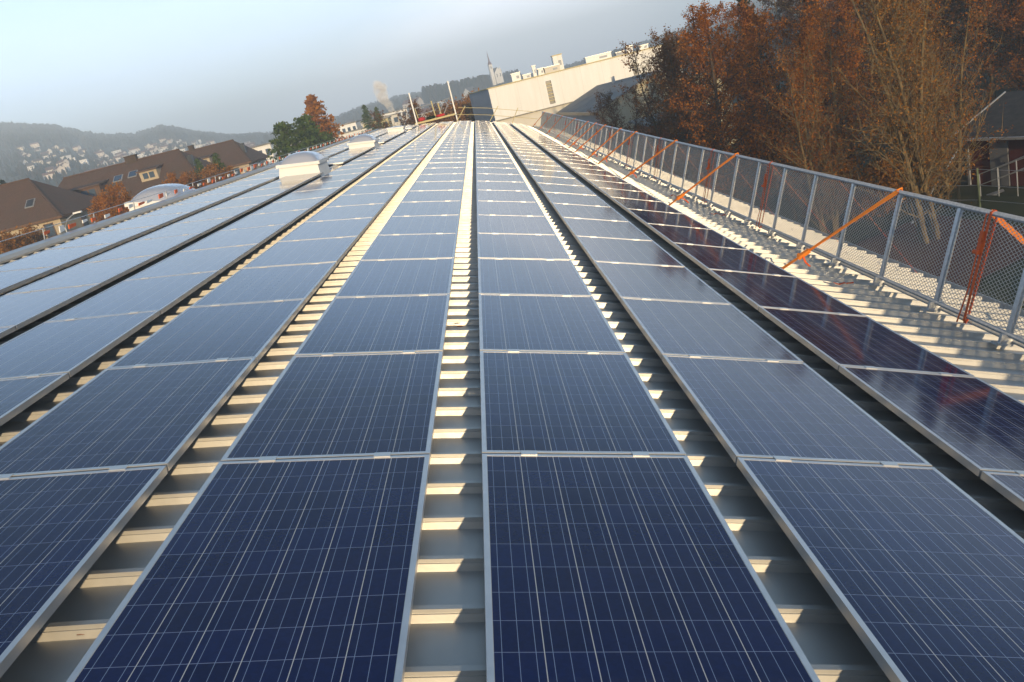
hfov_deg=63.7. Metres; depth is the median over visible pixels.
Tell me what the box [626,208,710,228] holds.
solar panel
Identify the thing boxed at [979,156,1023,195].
stair railing
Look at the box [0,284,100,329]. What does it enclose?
solar panel
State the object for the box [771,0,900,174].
beech tree
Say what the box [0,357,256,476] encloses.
solar panel
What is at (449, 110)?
bush
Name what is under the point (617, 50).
copse
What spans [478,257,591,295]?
solar panel
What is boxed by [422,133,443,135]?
solar panel
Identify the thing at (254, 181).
solar panel
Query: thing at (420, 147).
solar panel
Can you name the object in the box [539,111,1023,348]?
guard fence
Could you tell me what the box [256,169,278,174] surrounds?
solar panel
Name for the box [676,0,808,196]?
beech tree
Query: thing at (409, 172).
solar panel
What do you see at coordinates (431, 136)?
solar panel
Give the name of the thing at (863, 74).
wood tree
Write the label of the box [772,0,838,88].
wood tree
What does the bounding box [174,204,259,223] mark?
solar panel
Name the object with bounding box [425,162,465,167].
solar panel
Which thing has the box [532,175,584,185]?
solar panel
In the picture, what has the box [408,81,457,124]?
scaffold
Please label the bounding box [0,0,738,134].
sky
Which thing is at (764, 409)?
solar panel
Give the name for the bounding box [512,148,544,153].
solar panel
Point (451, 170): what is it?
solar panel
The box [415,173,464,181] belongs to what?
solar panel
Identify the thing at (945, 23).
wood tree
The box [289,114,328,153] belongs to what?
pine tree
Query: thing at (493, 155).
solar panel
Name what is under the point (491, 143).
solar panel
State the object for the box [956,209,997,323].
lashing strap
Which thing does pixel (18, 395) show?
solar panel
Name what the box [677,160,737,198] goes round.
bush
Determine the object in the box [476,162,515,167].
solar panel
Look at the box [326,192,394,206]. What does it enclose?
solar panel
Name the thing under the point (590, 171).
solar panel
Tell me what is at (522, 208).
solar panel
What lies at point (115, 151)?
house
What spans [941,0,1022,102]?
wood tree
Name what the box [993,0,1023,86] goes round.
wood tree
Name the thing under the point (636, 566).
solar panel
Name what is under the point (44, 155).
house
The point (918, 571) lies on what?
solar panel
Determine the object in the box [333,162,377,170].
solar panel
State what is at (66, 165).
house
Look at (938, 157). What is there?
bush
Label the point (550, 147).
solar panel
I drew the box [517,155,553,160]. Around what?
solar panel
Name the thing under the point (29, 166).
house
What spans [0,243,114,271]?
solar panel
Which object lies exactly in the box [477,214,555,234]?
solar panel
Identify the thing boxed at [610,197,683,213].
solar panel
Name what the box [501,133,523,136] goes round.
solar panel
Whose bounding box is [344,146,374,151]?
solar panel
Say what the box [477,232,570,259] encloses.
solar panel
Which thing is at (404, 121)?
sparse tree
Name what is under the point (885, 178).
bush
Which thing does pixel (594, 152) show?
tension strap
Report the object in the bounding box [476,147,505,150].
solar panel
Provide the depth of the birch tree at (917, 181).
32.62 m
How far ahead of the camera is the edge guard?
19.11 m
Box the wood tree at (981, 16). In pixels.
[945,0,1004,55]
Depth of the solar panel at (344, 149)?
33.42 m
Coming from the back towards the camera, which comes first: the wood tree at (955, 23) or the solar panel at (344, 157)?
the wood tree at (955, 23)
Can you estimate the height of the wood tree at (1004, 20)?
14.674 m
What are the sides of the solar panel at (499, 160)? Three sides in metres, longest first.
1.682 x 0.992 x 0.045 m
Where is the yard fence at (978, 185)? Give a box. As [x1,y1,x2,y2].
[845,168,1023,207]
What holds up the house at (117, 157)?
on the ground
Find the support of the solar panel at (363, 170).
on the roof
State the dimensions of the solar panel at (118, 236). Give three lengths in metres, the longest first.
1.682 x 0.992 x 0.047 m
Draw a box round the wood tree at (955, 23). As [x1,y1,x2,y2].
[928,0,971,62]
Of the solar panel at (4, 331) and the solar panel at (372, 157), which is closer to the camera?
the solar panel at (4, 331)
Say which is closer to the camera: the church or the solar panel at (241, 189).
the solar panel at (241, 189)
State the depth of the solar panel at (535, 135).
40.16 m
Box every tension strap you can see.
[569,123,594,147]
[575,125,604,151]
[587,128,621,158]
[598,131,636,163]
[622,140,677,179]
[669,153,738,205]
[782,187,902,268]
[992,209,1023,243]
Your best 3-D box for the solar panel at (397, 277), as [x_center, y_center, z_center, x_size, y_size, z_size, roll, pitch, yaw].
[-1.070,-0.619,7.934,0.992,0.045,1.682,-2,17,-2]
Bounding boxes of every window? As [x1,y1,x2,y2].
[44,222,57,237]
[80,215,88,225]
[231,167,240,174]
[545,80,555,103]
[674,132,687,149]
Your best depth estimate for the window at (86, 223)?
93.85 m
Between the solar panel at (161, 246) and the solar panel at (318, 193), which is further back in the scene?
the solar panel at (318, 193)
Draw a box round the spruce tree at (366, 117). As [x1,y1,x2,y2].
[361,105,375,132]
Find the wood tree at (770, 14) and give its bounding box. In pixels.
[755,0,798,91]
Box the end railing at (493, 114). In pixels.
[455,106,535,122]
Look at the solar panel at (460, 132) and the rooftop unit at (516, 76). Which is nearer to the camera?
the solar panel at (460, 132)
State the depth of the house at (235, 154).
127.94 m
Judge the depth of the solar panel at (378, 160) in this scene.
23.83 m
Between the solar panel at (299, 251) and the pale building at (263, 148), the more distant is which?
the pale building at (263, 148)
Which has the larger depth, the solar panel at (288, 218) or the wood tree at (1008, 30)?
the wood tree at (1008, 30)
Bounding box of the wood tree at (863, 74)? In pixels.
[824,0,929,168]
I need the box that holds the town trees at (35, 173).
[0,101,442,185]
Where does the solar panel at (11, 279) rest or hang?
attached to the roof
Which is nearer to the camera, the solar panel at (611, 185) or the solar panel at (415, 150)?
the solar panel at (611, 185)
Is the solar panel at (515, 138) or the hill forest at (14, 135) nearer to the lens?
the solar panel at (515, 138)
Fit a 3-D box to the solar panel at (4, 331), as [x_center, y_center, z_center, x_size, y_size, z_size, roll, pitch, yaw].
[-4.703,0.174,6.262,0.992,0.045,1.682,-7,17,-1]
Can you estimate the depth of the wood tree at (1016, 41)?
53.68 m
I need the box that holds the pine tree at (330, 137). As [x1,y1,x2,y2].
[319,132,336,147]
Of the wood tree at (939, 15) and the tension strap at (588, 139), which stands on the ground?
the wood tree at (939, 15)
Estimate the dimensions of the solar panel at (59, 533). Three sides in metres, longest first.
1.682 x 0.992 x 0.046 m
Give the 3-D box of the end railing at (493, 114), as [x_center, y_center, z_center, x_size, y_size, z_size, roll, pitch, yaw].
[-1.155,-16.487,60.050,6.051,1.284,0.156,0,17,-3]
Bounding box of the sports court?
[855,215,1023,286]
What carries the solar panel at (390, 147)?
attached to the roof
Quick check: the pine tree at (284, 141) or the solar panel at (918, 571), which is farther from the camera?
the pine tree at (284, 141)
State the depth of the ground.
48.29 m
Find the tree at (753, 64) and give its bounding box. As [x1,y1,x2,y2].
[731,0,799,179]
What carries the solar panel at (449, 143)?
attached to the roof
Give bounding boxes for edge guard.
[0,127,373,241]
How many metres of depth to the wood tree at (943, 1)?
67.37 m
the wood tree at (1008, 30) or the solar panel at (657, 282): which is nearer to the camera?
the solar panel at (657, 282)
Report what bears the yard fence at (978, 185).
on the ground
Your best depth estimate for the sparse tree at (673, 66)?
48.97 m
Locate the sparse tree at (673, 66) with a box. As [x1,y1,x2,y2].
[636,28,738,167]
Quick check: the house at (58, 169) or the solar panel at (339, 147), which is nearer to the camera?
the solar panel at (339, 147)
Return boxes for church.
[421,54,522,103]
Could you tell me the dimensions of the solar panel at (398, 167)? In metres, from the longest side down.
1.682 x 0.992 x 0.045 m
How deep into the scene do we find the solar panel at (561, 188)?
15.98 m
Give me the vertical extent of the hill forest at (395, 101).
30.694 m
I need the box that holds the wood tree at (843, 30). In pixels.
[828,2,870,81]
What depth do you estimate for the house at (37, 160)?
543.70 m
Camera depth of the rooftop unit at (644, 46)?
91.59 m
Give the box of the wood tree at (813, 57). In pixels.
[794,0,842,112]
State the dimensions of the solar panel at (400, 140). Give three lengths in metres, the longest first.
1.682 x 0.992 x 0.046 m
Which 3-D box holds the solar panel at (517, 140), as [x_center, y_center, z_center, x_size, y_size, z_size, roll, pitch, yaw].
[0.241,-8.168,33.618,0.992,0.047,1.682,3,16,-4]
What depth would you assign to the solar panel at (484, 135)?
36.74 m
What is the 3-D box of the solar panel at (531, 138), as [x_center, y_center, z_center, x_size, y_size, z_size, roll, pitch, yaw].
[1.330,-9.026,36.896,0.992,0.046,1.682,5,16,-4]
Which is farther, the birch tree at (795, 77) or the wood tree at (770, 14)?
the wood tree at (770, 14)
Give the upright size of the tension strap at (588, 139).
0.814 m
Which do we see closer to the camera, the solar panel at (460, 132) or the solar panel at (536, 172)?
the solar panel at (536, 172)
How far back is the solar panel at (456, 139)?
33.15 m
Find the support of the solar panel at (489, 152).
attached to the roof
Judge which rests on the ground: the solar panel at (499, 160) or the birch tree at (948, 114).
the birch tree at (948, 114)
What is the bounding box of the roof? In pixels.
[0,122,1023,681]
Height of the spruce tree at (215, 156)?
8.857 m
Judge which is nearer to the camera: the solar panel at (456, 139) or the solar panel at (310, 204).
the solar panel at (310, 204)
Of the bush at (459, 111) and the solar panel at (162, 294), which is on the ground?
the bush at (459, 111)
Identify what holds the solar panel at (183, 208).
on the roof
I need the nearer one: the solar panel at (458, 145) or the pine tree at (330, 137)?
the solar panel at (458, 145)
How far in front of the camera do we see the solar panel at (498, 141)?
31.87 m
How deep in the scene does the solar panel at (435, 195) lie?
14.26 m
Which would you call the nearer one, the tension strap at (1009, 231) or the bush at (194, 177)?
the tension strap at (1009, 231)
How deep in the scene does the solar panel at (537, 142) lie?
33.67 m
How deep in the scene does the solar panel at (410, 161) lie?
22.21 m
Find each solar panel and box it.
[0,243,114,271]
[0,266,58,293]
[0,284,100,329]
[0,310,160,379]
[0,326,15,337]
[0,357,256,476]
[0,373,68,425]
[0,465,167,677]
[7,255,158,293]
[46,226,157,249]
[46,271,218,321]
[66,452,429,681]
[81,233,201,262]
[99,212,191,230]
[107,299,305,368]
[126,244,258,279]
[134,217,233,240]
[138,201,218,216]
[172,192,240,204]
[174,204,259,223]
[179,224,287,251]
[190,262,336,306]
[197,184,259,195]
[207,194,279,209]
[219,209,309,230]
[220,178,275,187]
[221,350,442,461]
[233,185,296,198]
[239,173,278,180]
[243,236,357,267]
[250,197,326,214]
[254,178,311,189]
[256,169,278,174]
[273,172,323,181]
[274,187,340,201]
[278,217,373,241]
[293,179,352,191]
[294,293,449,355]
[305,203,385,221]
[309,173,362,183]
[318,150,343,153]
[321,147,348,151]
[322,152,336,155]
[322,167,370,176]
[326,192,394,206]
[327,158,350,164]
[328,155,357,160]
[329,146,348,148]
[330,152,364,157]
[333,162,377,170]
[335,257,453,296]
[337,149,369,154]
[342,182,402,194]
[343,158,384,165]
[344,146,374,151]
[352,154,389,160]
[354,175,408,185]
[360,151,394,156]
[361,232,457,260]
[365,169,413,177]
[366,148,398,153]
[373,145,402,149]
[373,163,418,171]
[377,143,406,147]
[378,214,459,234]
[381,159,422,165]
[383,141,409,144]
[387,139,412,142]
[388,155,425,160]
[391,137,414,140]
[392,200,461,215]
[393,151,428,156]
[395,135,417,138]
[399,148,430,152]
[401,189,462,201]
[403,145,433,149]
[407,143,435,146]
[409,181,463,190]
[411,140,437,143]
[414,139,439,141]
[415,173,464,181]
[416,137,440,139]
[419,135,442,137]
[421,167,465,173]
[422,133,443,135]
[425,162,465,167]
[428,157,466,162]
[432,153,466,157]
[435,150,467,153]
[437,147,467,150]
[439,144,468,147]
[441,142,468,144]
[443,140,468,141]
[444,138,468,139]
[446,136,469,137]
[447,134,469,135]
[449,131,469,132]
[475,131,495,132]
[475,134,496,135]
[475,136,498,137]
[475,138,499,139]
[475,140,501,142]
[475,142,502,144]
[475,144,504,147]
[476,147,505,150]
[476,150,507,153]
[476,154,510,157]
[476,157,512,162]
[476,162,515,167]
[476,167,519,173]
[476,173,524,181]
[476,181,529,190]
[476,189,536,201]
[477,200,544,215]
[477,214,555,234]
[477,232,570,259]
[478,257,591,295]
[479,293,625,352]
[480,349,685,455]
[482,450,820,681]
[500,132,521,134]
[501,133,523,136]
[502,135,524,137]
[504,137,527,139]
[505,139,529,141]
[507,141,533,144]
[508,143,535,146]
[510,145,539,149]
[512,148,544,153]
[514,151,548,156]
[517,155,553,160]
[520,159,559,165]
[523,164,566,171]
[525,134,547,137]
[527,136,548,138]
[527,169,574,177]
[530,137,552,140]
[532,139,556,142]
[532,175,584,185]
[535,141,561,145]
[537,183,595,194]
[538,143,565,147]
[541,146,570,150]
[544,148,575,153]
[544,192,610,206]
[548,151,581,156]
[552,203,627,220]
[553,154,588,160]
[558,158,597,165]
[562,217,652,240]
[564,162,606,170]
[570,167,617,176]
[575,236,684,266]
[578,173,629,183]
[587,179,643,191]
[594,261,730,303]
[597,187,661,201]
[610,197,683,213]
[620,297,802,362]
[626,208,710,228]
[646,223,747,249]
[662,354,931,466]
[672,242,795,276]
[708,269,865,315]
[736,456,1023,681]
[759,307,974,376]
[838,365,1023,476]
[980,470,1023,510]
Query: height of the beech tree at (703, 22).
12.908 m
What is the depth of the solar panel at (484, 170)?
19.12 m
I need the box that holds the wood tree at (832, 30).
[821,0,863,51]
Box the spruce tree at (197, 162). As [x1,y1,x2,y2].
[194,158,204,181]
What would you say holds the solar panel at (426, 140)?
on the roof
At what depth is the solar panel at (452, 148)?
27.18 m
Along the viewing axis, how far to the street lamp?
58.55 m
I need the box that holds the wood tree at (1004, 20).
[966,0,1023,48]
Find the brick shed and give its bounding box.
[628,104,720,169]
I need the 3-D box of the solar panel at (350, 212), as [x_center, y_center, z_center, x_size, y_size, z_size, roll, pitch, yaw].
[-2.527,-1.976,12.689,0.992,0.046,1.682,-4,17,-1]
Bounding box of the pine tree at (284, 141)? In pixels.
[267,121,310,162]
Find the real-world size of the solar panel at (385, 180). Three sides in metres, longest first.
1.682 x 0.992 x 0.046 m
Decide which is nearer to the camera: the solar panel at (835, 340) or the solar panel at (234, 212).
the solar panel at (835, 340)
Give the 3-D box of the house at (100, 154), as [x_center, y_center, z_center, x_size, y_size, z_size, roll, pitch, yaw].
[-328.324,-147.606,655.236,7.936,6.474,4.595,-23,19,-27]
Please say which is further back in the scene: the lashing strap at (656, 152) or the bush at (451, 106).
the bush at (451, 106)
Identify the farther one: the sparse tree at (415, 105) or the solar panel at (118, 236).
the sparse tree at (415, 105)
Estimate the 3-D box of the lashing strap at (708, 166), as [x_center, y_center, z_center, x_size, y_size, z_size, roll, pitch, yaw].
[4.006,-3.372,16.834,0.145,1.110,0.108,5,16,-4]
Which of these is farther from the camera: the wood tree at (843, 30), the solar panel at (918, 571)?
the wood tree at (843, 30)
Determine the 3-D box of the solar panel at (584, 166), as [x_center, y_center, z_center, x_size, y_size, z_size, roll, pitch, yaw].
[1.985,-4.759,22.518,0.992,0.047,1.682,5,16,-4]
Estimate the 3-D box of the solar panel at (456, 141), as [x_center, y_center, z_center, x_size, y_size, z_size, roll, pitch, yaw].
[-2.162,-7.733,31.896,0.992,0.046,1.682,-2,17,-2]
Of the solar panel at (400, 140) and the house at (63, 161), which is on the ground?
the house at (63, 161)
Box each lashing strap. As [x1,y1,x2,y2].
[625,131,632,166]
[653,137,661,179]
[702,149,714,202]
[755,161,773,227]
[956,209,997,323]
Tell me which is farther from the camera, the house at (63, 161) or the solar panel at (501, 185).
the house at (63, 161)
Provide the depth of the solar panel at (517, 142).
31.98 m
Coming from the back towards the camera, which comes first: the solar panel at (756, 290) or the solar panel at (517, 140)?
the solar panel at (517, 140)
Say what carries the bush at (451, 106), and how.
on the ground
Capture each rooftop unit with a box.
[510,72,520,81]
[522,73,530,78]
[531,65,536,76]
[536,67,544,75]
[543,64,559,73]
[550,53,563,69]
[583,51,611,63]
[614,50,624,55]
[639,43,647,49]
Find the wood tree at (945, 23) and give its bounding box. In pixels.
[864,0,988,121]
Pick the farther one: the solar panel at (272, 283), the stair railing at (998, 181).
the stair railing at (998, 181)
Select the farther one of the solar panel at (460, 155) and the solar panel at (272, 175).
the solar panel at (460, 155)
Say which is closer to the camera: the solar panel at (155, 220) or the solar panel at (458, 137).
the solar panel at (155, 220)
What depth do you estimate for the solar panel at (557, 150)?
28.86 m
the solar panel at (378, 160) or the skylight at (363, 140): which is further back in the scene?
the skylight at (363, 140)
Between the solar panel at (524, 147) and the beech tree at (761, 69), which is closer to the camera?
the solar panel at (524, 147)
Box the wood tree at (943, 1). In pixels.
[919,0,994,67]
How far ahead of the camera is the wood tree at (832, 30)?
94.13 m
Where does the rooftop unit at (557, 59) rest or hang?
on the white hall
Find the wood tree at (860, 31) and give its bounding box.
[830,2,894,118]
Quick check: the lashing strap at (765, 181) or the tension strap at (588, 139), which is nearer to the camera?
the lashing strap at (765, 181)
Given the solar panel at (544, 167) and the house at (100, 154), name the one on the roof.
the solar panel at (544, 167)
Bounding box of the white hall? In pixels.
[469,41,675,129]
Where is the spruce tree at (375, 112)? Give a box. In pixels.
[374,107,385,129]
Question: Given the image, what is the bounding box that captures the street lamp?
[65,210,81,231]
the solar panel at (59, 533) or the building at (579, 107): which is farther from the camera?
the building at (579, 107)
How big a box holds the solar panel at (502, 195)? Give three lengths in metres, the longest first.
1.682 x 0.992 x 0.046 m
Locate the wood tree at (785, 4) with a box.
[768,0,843,114]
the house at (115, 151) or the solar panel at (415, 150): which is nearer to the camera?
the solar panel at (415, 150)
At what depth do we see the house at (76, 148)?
717.03 m
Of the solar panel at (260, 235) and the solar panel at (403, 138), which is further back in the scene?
the solar panel at (403, 138)
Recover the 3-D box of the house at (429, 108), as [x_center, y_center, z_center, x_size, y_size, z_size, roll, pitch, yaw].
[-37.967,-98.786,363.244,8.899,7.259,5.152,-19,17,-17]
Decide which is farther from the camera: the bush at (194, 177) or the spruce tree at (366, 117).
the spruce tree at (366, 117)
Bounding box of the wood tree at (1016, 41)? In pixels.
[963,0,1023,90]
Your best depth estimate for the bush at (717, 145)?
55.38 m
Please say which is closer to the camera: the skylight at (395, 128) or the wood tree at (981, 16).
the skylight at (395, 128)
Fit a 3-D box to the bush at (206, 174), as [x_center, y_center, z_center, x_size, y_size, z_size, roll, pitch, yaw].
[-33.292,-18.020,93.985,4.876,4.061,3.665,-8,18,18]
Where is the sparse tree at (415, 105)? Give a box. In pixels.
[369,96,437,128]
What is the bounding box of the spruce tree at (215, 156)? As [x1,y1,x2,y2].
[212,152,225,174]
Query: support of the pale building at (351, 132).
on the ground
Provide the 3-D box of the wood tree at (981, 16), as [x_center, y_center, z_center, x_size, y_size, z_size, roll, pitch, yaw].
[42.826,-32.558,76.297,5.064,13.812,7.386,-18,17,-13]
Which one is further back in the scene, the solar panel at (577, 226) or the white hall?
the white hall
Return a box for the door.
[989,141,1010,185]
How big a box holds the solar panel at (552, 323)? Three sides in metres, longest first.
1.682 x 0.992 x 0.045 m
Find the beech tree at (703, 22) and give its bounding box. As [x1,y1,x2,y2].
[652,0,794,203]
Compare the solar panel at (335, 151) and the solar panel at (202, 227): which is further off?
the solar panel at (335, 151)
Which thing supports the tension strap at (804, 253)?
attached to the guard fence at (1008, 337)
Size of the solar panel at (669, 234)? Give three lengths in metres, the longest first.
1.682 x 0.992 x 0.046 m
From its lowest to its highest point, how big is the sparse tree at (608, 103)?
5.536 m
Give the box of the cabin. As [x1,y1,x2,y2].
[953,90,1023,185]
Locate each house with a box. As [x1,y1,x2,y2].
[0,178,96,238]
[26,162,34,170]
[29,142,39,147]
[31,158,42,164]
[42,152,48,159]
[42,171,54,179]
[45,166,53,172]
[52,166,66,173]
[56,159,69,165]
[58,149,217,199]
[59,162,70,170]
[72,145,80,150]
[76,158,89,165]
[93,150,103,157]
[111,149,120,155]
[113,154,122,161]
[128,147,138,152]
[148,147,158,152]
[184,139,268,176]
[402,97,422,107]
[421,107,434,116]
[463,86,477,97]
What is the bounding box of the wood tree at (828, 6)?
[816,0,876,116]
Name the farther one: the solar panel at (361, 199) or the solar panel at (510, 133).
the solar panel at (510, 133)
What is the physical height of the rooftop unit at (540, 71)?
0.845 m
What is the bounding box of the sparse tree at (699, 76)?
[636,24,720,151]
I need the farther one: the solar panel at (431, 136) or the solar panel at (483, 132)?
the solar panel at (483, 132)
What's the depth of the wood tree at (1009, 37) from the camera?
71.24 m
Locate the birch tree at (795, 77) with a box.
[754,3,886,237]
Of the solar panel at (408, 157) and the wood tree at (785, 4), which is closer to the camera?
the solar panel at (408, 157)
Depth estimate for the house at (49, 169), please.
457.67 m
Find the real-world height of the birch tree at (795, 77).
11.013 m
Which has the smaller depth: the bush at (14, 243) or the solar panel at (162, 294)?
the solar panel at (162, 294)
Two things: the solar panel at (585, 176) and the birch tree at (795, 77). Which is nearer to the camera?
the solar panel at (585, 176)
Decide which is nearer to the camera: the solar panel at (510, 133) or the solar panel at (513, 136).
the solar panel at (513, 136)
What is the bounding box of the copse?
[611,44,638,56]
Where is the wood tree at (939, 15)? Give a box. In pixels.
[913,0,955,39]
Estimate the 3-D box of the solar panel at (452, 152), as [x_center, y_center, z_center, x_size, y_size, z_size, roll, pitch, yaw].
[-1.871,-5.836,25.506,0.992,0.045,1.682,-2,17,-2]
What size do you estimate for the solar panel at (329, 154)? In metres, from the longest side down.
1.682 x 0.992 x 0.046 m
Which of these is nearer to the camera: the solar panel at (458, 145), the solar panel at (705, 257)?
the solar panel at (705, 257)
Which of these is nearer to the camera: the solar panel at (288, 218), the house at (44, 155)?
the solar panel at (288, 218)
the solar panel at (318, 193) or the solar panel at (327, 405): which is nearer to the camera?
the solar panel at (327, 405)
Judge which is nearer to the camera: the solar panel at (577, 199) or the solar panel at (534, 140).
the solar panel at (577, 199)
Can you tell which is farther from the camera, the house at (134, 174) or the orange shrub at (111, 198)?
the house at (134, 174)
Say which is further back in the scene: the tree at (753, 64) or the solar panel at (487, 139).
the tree at (753, 64)
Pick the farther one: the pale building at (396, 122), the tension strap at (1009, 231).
the pale building at (396, 122)
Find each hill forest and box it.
[0,121,263,149]
[263,25,699,142]
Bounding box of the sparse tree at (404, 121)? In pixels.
[393,101,448,125]
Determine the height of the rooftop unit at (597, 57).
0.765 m
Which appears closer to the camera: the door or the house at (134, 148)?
the door
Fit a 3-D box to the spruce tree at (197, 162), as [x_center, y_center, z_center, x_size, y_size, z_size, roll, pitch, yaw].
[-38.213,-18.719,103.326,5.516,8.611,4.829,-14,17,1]
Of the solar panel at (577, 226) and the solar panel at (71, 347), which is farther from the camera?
the solar panel at (577, 226)
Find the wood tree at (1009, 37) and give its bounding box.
[996,0,1023,61]
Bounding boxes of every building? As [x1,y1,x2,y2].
[250,143,281,164]
[335,120,361,132]
[335,127,367,141]
[360,112,402,127]
[362,116,392,128]
[381,108,409,125]
[556,70,735,159]
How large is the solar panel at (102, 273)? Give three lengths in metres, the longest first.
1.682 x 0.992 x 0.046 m
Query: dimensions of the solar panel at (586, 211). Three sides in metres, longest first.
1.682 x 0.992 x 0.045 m
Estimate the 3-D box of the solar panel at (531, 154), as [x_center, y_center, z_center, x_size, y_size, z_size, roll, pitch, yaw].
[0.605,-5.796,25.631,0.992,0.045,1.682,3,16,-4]
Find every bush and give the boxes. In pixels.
[0,222,50,252]
[0,226,41,253]
[179,160,220,188]
[199,165,236,184]
[416,96,472,122]
[423,98,474,122]
[437,87,478,121]
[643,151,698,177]
[646,130,731,180]
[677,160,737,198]
[822,152,907,222]
[891,118,966,192]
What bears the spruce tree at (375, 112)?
on the ground
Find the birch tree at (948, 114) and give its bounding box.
[855,0,1021,208]
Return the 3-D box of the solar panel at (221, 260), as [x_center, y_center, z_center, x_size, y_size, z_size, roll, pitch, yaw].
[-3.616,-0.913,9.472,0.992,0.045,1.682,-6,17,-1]
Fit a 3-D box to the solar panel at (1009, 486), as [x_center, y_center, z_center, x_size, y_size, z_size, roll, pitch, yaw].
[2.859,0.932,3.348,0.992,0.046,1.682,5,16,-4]
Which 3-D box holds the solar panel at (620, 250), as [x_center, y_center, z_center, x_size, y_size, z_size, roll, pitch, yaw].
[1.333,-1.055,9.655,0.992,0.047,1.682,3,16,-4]
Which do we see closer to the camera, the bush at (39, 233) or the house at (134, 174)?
the bush at (39, 233)
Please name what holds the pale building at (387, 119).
on the ground
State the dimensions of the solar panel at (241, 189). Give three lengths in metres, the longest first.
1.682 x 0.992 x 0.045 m
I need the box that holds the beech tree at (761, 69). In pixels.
[718,5,854,219]
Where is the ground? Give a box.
[0,0,1023,309]
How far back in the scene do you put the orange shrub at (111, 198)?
81.35 m
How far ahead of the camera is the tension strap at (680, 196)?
15.56 m
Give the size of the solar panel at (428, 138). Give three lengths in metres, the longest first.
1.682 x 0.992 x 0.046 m
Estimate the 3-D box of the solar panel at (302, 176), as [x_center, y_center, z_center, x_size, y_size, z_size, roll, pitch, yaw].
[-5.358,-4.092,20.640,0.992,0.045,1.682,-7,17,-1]
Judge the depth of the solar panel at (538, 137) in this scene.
38.49 m
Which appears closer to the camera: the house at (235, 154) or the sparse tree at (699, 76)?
the sparse tree at (699, 76)
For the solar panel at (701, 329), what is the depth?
6.30 m
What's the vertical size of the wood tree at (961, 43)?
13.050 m
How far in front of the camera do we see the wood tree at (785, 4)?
70.77 m
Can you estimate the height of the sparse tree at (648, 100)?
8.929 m
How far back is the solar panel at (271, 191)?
17.38 m
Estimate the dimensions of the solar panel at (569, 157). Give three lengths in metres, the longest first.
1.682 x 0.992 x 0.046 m
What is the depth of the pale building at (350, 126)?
193.27 m
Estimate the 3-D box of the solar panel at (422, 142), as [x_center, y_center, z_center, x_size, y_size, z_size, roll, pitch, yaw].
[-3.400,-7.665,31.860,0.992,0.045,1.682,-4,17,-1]
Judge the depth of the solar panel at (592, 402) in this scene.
4.58 m
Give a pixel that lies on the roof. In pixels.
(446, 642)
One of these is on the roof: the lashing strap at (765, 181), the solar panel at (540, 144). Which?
the solar panel at (540, 144)
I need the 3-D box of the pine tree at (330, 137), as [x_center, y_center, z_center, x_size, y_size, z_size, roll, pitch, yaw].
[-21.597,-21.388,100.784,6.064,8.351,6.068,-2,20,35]
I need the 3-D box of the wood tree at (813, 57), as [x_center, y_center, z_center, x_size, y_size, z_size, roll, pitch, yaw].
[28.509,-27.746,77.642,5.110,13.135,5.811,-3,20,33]
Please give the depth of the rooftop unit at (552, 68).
91.18 m
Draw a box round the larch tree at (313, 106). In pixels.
[302,94,349,144]
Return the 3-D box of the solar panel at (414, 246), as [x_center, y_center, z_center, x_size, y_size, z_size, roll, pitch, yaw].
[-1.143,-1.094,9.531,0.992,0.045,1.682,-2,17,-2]
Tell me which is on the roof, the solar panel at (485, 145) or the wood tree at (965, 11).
the solar panel at (485, 145)
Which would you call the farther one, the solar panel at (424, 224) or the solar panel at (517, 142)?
the solar panel at (517, 142)
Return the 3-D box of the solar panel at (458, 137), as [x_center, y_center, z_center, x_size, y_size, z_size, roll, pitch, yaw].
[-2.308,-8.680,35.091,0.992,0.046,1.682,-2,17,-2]
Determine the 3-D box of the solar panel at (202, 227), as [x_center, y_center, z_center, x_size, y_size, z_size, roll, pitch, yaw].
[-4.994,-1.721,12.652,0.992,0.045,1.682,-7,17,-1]
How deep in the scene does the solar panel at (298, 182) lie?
19.00 m
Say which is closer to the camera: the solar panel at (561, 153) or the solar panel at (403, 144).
the solar panel at (561, 153)
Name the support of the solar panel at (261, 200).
on the roof
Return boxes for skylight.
[124,183,194,210]
[276,151,330,178]
[347,134,378,148]
[387,126,405,132]
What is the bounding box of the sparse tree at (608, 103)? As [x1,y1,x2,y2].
[586,85,646,156]
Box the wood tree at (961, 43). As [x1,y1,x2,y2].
[869,0,962,102]
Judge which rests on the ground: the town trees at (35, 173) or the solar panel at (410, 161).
the town trees at (35, 173)
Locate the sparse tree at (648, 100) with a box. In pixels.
[614,27,705,164]
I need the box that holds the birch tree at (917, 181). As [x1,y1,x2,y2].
[826,0,1004,243]
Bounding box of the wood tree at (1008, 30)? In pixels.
[983,0,1023,57]
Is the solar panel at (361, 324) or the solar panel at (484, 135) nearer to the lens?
the solar panel at (361, 324)
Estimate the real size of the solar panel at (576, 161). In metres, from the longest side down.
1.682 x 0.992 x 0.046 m
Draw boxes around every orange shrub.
[86,179,132,223]
[162,171,197,188]
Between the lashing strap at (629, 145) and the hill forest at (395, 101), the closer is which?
the lashing strap at (629, 145)
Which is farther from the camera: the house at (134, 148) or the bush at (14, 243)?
the house at (134, 148)
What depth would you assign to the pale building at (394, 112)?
269.52 m
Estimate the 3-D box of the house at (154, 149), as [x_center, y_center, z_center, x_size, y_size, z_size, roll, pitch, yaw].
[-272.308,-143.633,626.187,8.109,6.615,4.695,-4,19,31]

